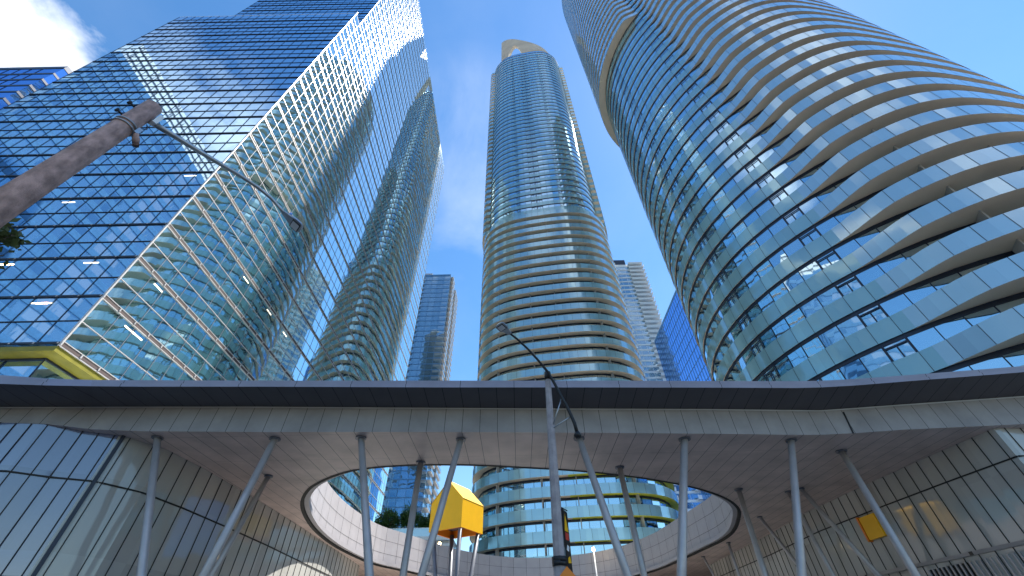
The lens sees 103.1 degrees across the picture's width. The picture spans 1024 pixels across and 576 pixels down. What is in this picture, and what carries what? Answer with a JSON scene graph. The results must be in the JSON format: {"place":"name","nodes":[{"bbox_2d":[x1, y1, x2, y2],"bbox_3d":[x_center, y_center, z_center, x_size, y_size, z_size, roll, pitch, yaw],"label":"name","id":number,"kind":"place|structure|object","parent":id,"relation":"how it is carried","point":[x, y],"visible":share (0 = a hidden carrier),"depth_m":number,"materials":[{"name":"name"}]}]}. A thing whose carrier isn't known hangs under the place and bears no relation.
{"place":"outdoors","nodes":[
{"label":"outdoors","id":0,"kind":"place"},
{"bbox_2d":[0,66,71,108],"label":"office block","id":1,"kind":"structure","parent":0,"point":[17,83],"depth_m":103.93,"materials":[{"name":"blue glass"}]},
{"bbox_2d":[0,0,443,521],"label":"glass office tower","id":2,"kind":"structure","parent":0,"point":[157,254],"depth_m":49.72,"materials":[{"name":"glass"}]},
{"bbox_2d":[0,0,1023,551],"label":"sky","id":3,"kind":"structure","parent":0,"point":[464,39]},
{"label":"road","id":4,"kind":"structure","parent":0,"visible":0},
{"bbox_2d":[0,218,31,269],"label":"street tree","id":5,"kind":"object","parent":4,"relation":"on","point":[10,239],"visible":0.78,"depth_m":8.18,"materials":[{"name":"green plant"}]},
{"bbox_2d":[0,100,302,231],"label":"street lamp","id":6,"kind":"object","parent":4,"relation":"on","point":[21,193],"visible":1,"depth_m":5.99,"materials":[{"name":"metal"}]},
{"bbox_2d":[381,273,457,527],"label":"condo tower","id":7,"kind":"structure","parent":4,"relation":"on","point":[431,355],"depth_m":179.36,"materials":[{"name":"blue glass"}]},
{"bbox_2d":[389,527,456,548],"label":"podium terrace","id":8,"kind":"structure","parent":4,"relation":"on","point":[423,533],"depth_m":56.23,"materials":[{"name":"white concrete"}]},
{"bbox_2d":[371,508,402,527],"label":"terrace tree","id":9,"kind":"object","parent":8,"relation":"on","point":[390,519],"visible":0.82,"depth_m":60.27,"materials":[{"name":"green plant"}]},
{"bbox_2d":[398,501,421,527],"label":"terrace tree","id":10,"kind":"object","parent":8,"relation":"on","point":[404,516],"visible":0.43,"depth_m":60.56,"materials":[{"name":"green plant"}]},
{"bbox_2d":[415,511,430,527],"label":"terrace tree","id":11,"kind":"object","parent":8,"relation":"on","point":[423,522],"visible":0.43,"depth_m":60.24,"materials":[{"name":"green plant"}]},
{"bbox_2d":[469,39,678,557],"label":"round condo tower","id":12,"kind":"structure","parent":4,"relation":"on","point":[552,298],"depth_m":88.77,"materials":[{"name":"teal glass"}]},
{"bbox_2d":[613,260,702,511],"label":"condo tower","id":13,"kind":"structure","parent":4,"relation":"on","point":[645,320],"depth_m":201.65,"materials":[{"name":"white concrete"}]},
{"bbox_2d":[654,290,711,500],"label":"office block","id":14,"kind":"structure","parent":4,"relation":"on","point":[679,354],"depth_m":148.27,"materials":[{"name":"blue glass"}]},
{"bbox_2d":[561,0,1023,380],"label":"round condo tower","id":15,"kind":"structure","parent":4,"relation":"on","point":[826,190],"depth_m":37.79,"materials":[{"name":"blue glass"}]},
{"bbox_2d":[698,234,707,250],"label":"window frame","id":16,"kind":"structure","parent":15,"relation":"in","point":[704,234],"depth_m":47.56,"materials":[{"name":"metal"}]},
{"bbox_2d":[706,251,716,267],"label":"window frame","id":17,"kind":"structure","parent":15,"relation":"in","point":[713,251],"depth_m":45.57,"materials":[{"name":"metal"}]},
{"bbox_2d":[716,270,726,286],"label":"window frame","id":18,"kind":"structure","parent":15,"relation":"in","point":[722,270],"depth_m":43.53,"materials":[{"name":"metal"}]},
{"bbox_2d":[726,290,737,307],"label":"window frame","id":19,"kind":"structure","parent":15,"relation":"in","point":[733,290],"depth_m":41.50,"materials":[{"name":"metal"}]},
{"bbox_2d":[737,312,750,330],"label":"window frame","id":20,"kind":"structure","parent":15,"relation":"in","point":[745,312],"depth_m":39.44,"materials":[{"name":"metal"}]},
{"bbox_2d":[744,157,760,172],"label":"window frame","id":21,"kind":"structure","parent":15,"relation":"in","point":[756,157],"depth_m":43.56,"materials":[{"name":"metal"}]},
{"bbox_2d":[749,337,763,356],"bbox_3d":[22.585,5.501,37.501,0.050,1.350,1.440,6,-43,-8],"label":"window frame","id":22,"kind":"structure","parent":15,"relation":"in","point":[758,337],"depth_m":37.53,"materials":[{"name":"metal"}]},
{"bbox_2d":[756,172,773,187],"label":"window frame","id":23,"kind":"structure","parent":15,"relation":"in","point":[768,172],"depth_m":41.53,"materials":[{"name":"metal"}]},
{"bbox_2d":[762,365,778,380],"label":"window frame","id":24,"kind":"structure","parent":15,"relation":"in","point":[772,365],"depth_m":35.47,"materials":[{"name":"metal"}]},
{"bbox_2d":[768,188,787,205],"bbox_3d":[25.882,-8.821,39.492,0.050,1.350,1.440,25,-49,-26],"label":"window frame","id":25,"kind":"structure","parent":15,"relation":"in","point":[781,188],"depth_m":39.55,"materials":[{"name":"metal"}]},
{"bbox_2d":[782,206,803,224],"bbox_3d":[25.927,-6.659,37.486,0.050,1.350,1.440,25,-49,-26],"label":"window frame","id":26,"kind":"structure","parent":15,"relation":"in","point":[796,206],"depth_m":37.56,"materials":[{"name":"metal"}]},
{"bbox_2d":[797,226,820,245],"bbox_3d":[25.972,-4.497,35.479,0.050,1.350,1.440,25,-49,-26],"label":"window frame","id":27,"kind":"structure","parent":15,"relation":"in","point":[813,226],"depth_m":35.53,"materials":[{"name":"metal"}]},
{"bbox_2d":[815,249,840,269],"bbox_3d":[26.017,-2.335,33.472,0.050,1.350,1.440,25,-49,-26],"label":"window frame","id":28,"kind":"structure","parent":15,"relation":"in","point":[831,249],"depth_m":33.51,"materials":[{"name":"metal"}]},
{"bbox_2d":[834,274,862,295],"bbox_3d":[26.061,-0.173,31.466,0.050,1.350,1.440,25,-49,-26],"label":"window frame","id":29,"kind":"structure","parent":15,"relation":"in","point":[846,282],"depth_m":31.51,"materials":[{"name":"metal"}]},
{"bbox_2d":[856,303,887,326],"bbox_3d":[26.106,1.989,29.459,0.050,1.350,1.440,25,-49,-26],"label":"window frame","id":30,"kind":"structure","parent":15,"relation":"in","point":[876,303],"depth_m":29.48,"materials":[{"name":"metal"}]},
{"bbox_2d":[881,336,916,361],"bbox_3d":[26.151,4.151,27.452,0.050,1.350,1.440,25,-49,-26],"label":"window frame","id":31,"kind":"structure","parent":15,"relation":"in","point":[906,340],"depth_m":27.49,"materials":[{"name":"metal"}]},
{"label":"pavement","id":32,"kind":"structure","parent":0,"visible":0},
{"bbox_2d":[136,435,163,575],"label":"slanted column","id":33,"kind":"structure","parent":32,"relation":"on","point":[143,557],"depth_m":12.47,"materials":[{"name":"grey metal"}]},
{"bbox_2d":[0,422,359,575],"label":"curved wall","id":34,"kind":"structure","parent":32,"relation":"on","point":[72,502],"depth_m":13.48,"materials":[{"name":"glass"}]},
{"bbox_2d":[199,436,280,575],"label":"slanted column","id":35,"kind":"structure","parent":32,"relation":"on","point":[223,536],"depth_m":12.71,"materials":[{"name":"grey metal"}]},
{"bbox_2d":[209,474,272,575],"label":"slanted column","id":36,"kind":"structure","parent":32,"relation":"on","point":[227,547],"depth_m":15.74,"materials":[{"name":"grey metal"}]},
{"bbox_2d":[355,435,373,575],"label":"slanted column","id":37,"kind":"structure","parent":32,"relation":"on","point":[367,549],"depth_m":12.73,"materials":[{"name":"grey metal"}]},
{"bbox_2d":[399,460,425,575],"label":"slanted column","id":38,"kind":"structure","parent":32,"relation":"on","point":[408,541],"depth_m":14.71,"materials":[{"name":"grey metal"}]},
{"bbox_2d":[417,437,465,575],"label":"slanted column","id":39,"kind":"structure","parent":32,"relation":"on","point":[424,565],"depth_m":12.97,"materials":[{"name":"grey metal"}]},
{"bbox_2d":[429,482,482,575],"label":"yellow house box","id":40,"kind":"object","parent":32,"relation":"on","point":[462,516],"visible":0.84,"depth_m":29.71,"materials":[{"name":"metal"}]},
{"bbox_2d":[496,322,581,575],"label":"street lamp","id":41,"kind":"object","parent":32,"relation":"on","point":[559,563],"visible":1,"depth_m":8.96,"materials":[{"name":"metal"}]},
{"bbox_2d":[561,507,572,571],"bbox_3d":[1.100,5.017,8.105,0.024,1.116,0.270,-22,-47,21],"label":"street banner","id":42,"kind":"object","parent":41,"relation":"attached to","point":[566,539],"visible":0.97,"depth_m":8.10,"materials":[{"name":"black fabric"}]},
{"bbox_2d":[560,567,574,575],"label":"warning sign","id":43,"kind":"object","parent":41,"relation":"attached to","point":[567,571],"visible":1,"depth_m":7.57,"materials":[{"name":"orange metal"}]},
{"bbox_2d":[592,547,596,575],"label":"floodlight","id":44,"kind":"object","parent":32,"relation":"on","point":[593,549],"visible":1,"depth_m":41.98,"materials":[{"name":"white metal"}]},
{"bbox_2d":[574,436,631,575],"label":"slanted column","id":45,"kind":"structure","parent":32,"relation":"on","point":[617,548],"depth_m":12.99,"materials":[{"name":"grey metal"}]},
{"bbox_2d":[615,465,647,575],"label":"slanted column","id":46,"kind":"structure","parent":32,"relation":"on","point":[637,546],"depth_m":15.45,"materials":[{"name":"grey metal"}]},
{"bbox_2d":[677,436,690,575],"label":"slanted column","id":47,"kind":"structure","parent":32,"relation":"on","point":[682,534],"depth_m":13.21,"materials":[{"name":"grey metal"}]},
{"bbox_2d":[701,556,714,575],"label":"slanted column","id":48,"kind":"structure","parent":32,"relation":"on","point":[708,565],"depth_m":31.31,"materials":[{"name":"grey metal"}]},
{"bbox_2d":[726,542,740,575],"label":"slanted column","id":49,"kind":"structure","parent":32,"relation":"on","point":[733,559],"depth_m":27.44,"materials":[{"name":"grey metal"}]},
{"bbox_2d":[734,488,768,575],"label":"slanted column","id":50,"kind":"structure","parent":32,"relation":"on","point":[759,557],"depth_m":18.08,"materials":[{"name":"grey metal"}]},
{"bbox_2d":[757,516,807,575],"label":"slanted column","id":51,"kind":"structure","parent":32,"relation":"on","point":[789,554],"depth_m":22.36,"materials":[{"name":"grey metal"}]},
{"bbox_2d":[785,438,806,575],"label":"slanted column","id":52,"kind":"structure","parent":32,"relation":"on","point":[798,537],"depth_m":13.44,"materials":[{"name":"grey metal"}]},
{"bbox_2d":[785,490,835,575],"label":"slanted column","id":53,"kind":"structure","parent":32,"relation":"on","point":[819,550],"depth_m":18.20,"materials":[{"name":"grey metal"}]},
{"bbox_2d":[799,487,881,575],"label":"slanted column","id":54,"kind":"structure","parent":32,"relation":"on","point":[857,552],"depth_m":18.10,"materials":[{"name":"grey metal"}]},
{"bbox_2d":[710,428,1023,575],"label":"curved wall","id":55,"kind":"structure","parent":32,"relation":"on","point":[957,509],"depth_m":16.29,"materials":[{"name":"glass"}]},
{"bbox_2d":[0,366,1023,575],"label":"canopy","id":56,"kind":"object","parent":55,"relation":"on","point":[738,433],"visible":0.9,"depth_m":14.98,"materials":[{"name":"metal"}]},
{"bbox_2d":[856,513,886,541],"bbox_3d":[16.575,11.014,18.716,0.200,1.000,1.070,2,-43,-3],"label":"orange panel box","id":57,"kind":"object","parent":55,"relation":"attached to","point":[871,527],"visible":0.9,"depth_m":18.67,"materials":[{"name":"yellow metal"}]},
{"bbox_2d":[835,449,920,575],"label":"slanted column","id":58,"kind":"structure","parent":32,"relation":"on","point":[910,566],"depth_m":14.35,"materials":[{"name":"grey metal"}]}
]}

